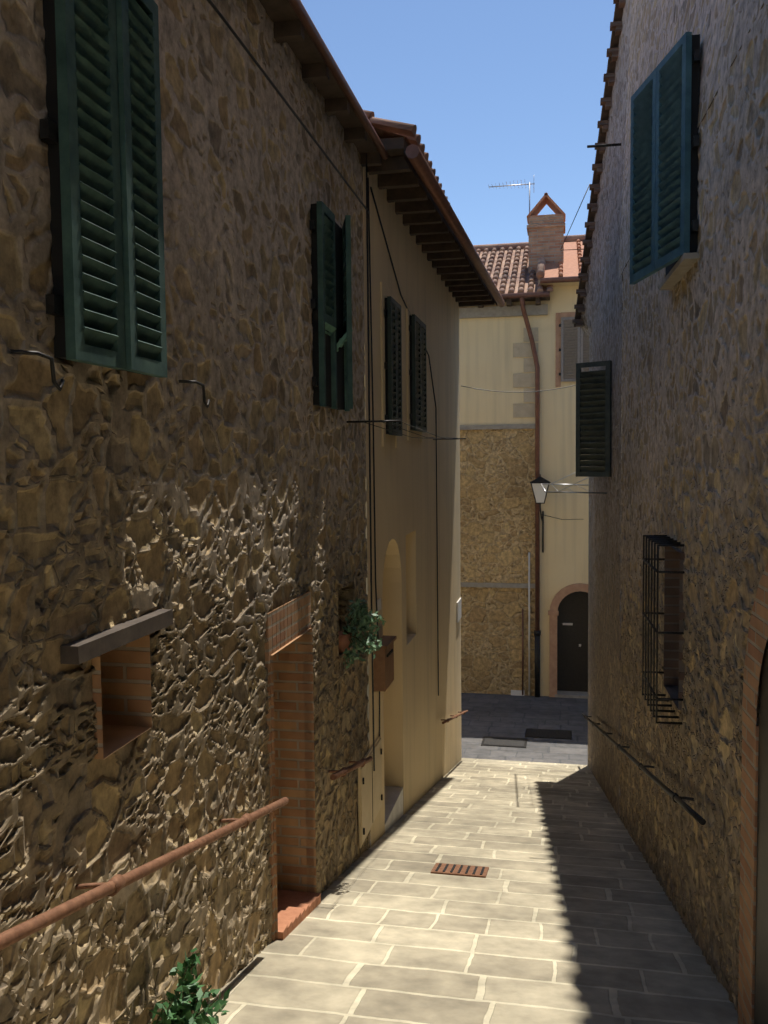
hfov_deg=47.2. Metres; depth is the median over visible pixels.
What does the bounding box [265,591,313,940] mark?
brick dressings
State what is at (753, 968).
arched doorway
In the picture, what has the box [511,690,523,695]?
utility plate
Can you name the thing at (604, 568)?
wall
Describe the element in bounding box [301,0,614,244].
sky
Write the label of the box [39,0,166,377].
shutter
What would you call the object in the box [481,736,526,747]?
manhole
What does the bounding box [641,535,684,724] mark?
iron grille window
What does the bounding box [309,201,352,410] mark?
shutter
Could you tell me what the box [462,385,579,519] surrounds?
overhead wire
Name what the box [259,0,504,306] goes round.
roof
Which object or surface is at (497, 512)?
building walls
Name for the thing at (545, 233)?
chimney
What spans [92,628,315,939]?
opening reveals
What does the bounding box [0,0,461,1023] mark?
stone wall
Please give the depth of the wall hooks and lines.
3.78 m
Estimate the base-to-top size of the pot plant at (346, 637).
0.566 m
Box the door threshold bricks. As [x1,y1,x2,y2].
[277,889,320,939]
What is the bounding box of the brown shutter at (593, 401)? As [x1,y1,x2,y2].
[576,360,611,476]
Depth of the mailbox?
7.68 m
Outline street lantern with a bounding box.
[530,474,550,551]
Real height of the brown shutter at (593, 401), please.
1.350 m
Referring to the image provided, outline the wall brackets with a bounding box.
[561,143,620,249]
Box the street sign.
[457,598,460,622]
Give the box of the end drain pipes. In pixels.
[520,297,540,696]
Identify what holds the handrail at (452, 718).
attached to the stone wall at (228, 520)
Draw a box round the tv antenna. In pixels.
[488,179,534,212]
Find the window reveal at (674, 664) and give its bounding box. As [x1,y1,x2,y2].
[664,546,684,709]
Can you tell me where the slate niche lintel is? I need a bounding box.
[60,609,172,664]
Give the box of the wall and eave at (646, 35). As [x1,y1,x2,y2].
[572,0,764,336]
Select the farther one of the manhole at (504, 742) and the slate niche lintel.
the manhole at (504, 742)
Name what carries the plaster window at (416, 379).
attached to the stone wall at (228, 520)
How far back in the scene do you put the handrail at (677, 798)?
6.11 m
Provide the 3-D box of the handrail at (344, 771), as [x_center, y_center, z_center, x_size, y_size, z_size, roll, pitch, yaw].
[-0.275,1.906,6.569,0.147,0.318,1.198,0,4,11]
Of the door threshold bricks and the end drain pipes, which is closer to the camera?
the door threshold bricks
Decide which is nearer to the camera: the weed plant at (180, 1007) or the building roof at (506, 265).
the weed plant at (180, 1007)
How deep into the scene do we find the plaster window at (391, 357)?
8.09 m
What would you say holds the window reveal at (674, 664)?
attached to the stone wall at (694, 441)
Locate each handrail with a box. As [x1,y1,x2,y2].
[0,797,288,949]
[328,756,372,779]
[441,710,467,723]
[581,713,705,824]
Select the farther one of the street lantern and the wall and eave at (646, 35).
the street lantern
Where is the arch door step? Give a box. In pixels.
[384,786,402,831]
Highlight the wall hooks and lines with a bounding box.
[10,349,465,439]
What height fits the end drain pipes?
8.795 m
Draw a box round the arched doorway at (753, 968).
[738,563,767,1023]
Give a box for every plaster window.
[380,282,401,447]
[406,302,426,441]
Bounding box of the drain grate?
[431,863,488,877]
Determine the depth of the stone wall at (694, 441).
4.92 m
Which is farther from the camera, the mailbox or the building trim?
the building trim
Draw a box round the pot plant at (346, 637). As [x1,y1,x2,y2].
[338,595,386,668]
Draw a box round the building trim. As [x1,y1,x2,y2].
[459,304,587,698]
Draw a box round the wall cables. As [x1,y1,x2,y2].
[207,0,438,770]
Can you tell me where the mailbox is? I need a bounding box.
[373,635,396,691]
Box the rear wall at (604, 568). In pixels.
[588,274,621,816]
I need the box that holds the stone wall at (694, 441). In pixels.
[619,0,767,1012]
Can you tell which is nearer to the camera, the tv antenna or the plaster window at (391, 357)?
the plaster window at (391, 357)
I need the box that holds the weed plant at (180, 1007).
[148,948,229,1023]
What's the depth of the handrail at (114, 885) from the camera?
3.03 m
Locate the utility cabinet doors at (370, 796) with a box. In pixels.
[358,734,382,847]
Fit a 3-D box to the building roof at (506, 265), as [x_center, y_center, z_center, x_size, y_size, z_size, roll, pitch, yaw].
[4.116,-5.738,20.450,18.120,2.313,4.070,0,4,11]
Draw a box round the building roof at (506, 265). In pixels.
[473,234,584,307]
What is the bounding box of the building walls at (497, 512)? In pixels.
[459,280,588,695]
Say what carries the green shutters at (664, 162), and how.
attached to the stone wall at (694, 441)
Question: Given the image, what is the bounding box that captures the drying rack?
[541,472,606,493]
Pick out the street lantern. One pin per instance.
(539, 494)
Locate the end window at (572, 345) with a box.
[555,312,588,386]
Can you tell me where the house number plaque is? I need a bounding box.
[377,598,380,610]
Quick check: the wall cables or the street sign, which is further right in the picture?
the street sign
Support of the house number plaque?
attached to the stone wall at (228, 520)
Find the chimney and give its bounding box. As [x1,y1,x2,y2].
[527,192,565,272]
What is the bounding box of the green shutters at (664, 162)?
[630,32,699,289]
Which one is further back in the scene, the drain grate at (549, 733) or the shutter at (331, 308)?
the drain grate at (549, 733)
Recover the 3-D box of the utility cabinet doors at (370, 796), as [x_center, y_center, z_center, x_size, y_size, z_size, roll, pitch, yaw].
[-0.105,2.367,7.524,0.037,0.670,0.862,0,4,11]
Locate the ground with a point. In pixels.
(563, 912)
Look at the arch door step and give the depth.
8.84 m
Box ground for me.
[200,693,737,1023]
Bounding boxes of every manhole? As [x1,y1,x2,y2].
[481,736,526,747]
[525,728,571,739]

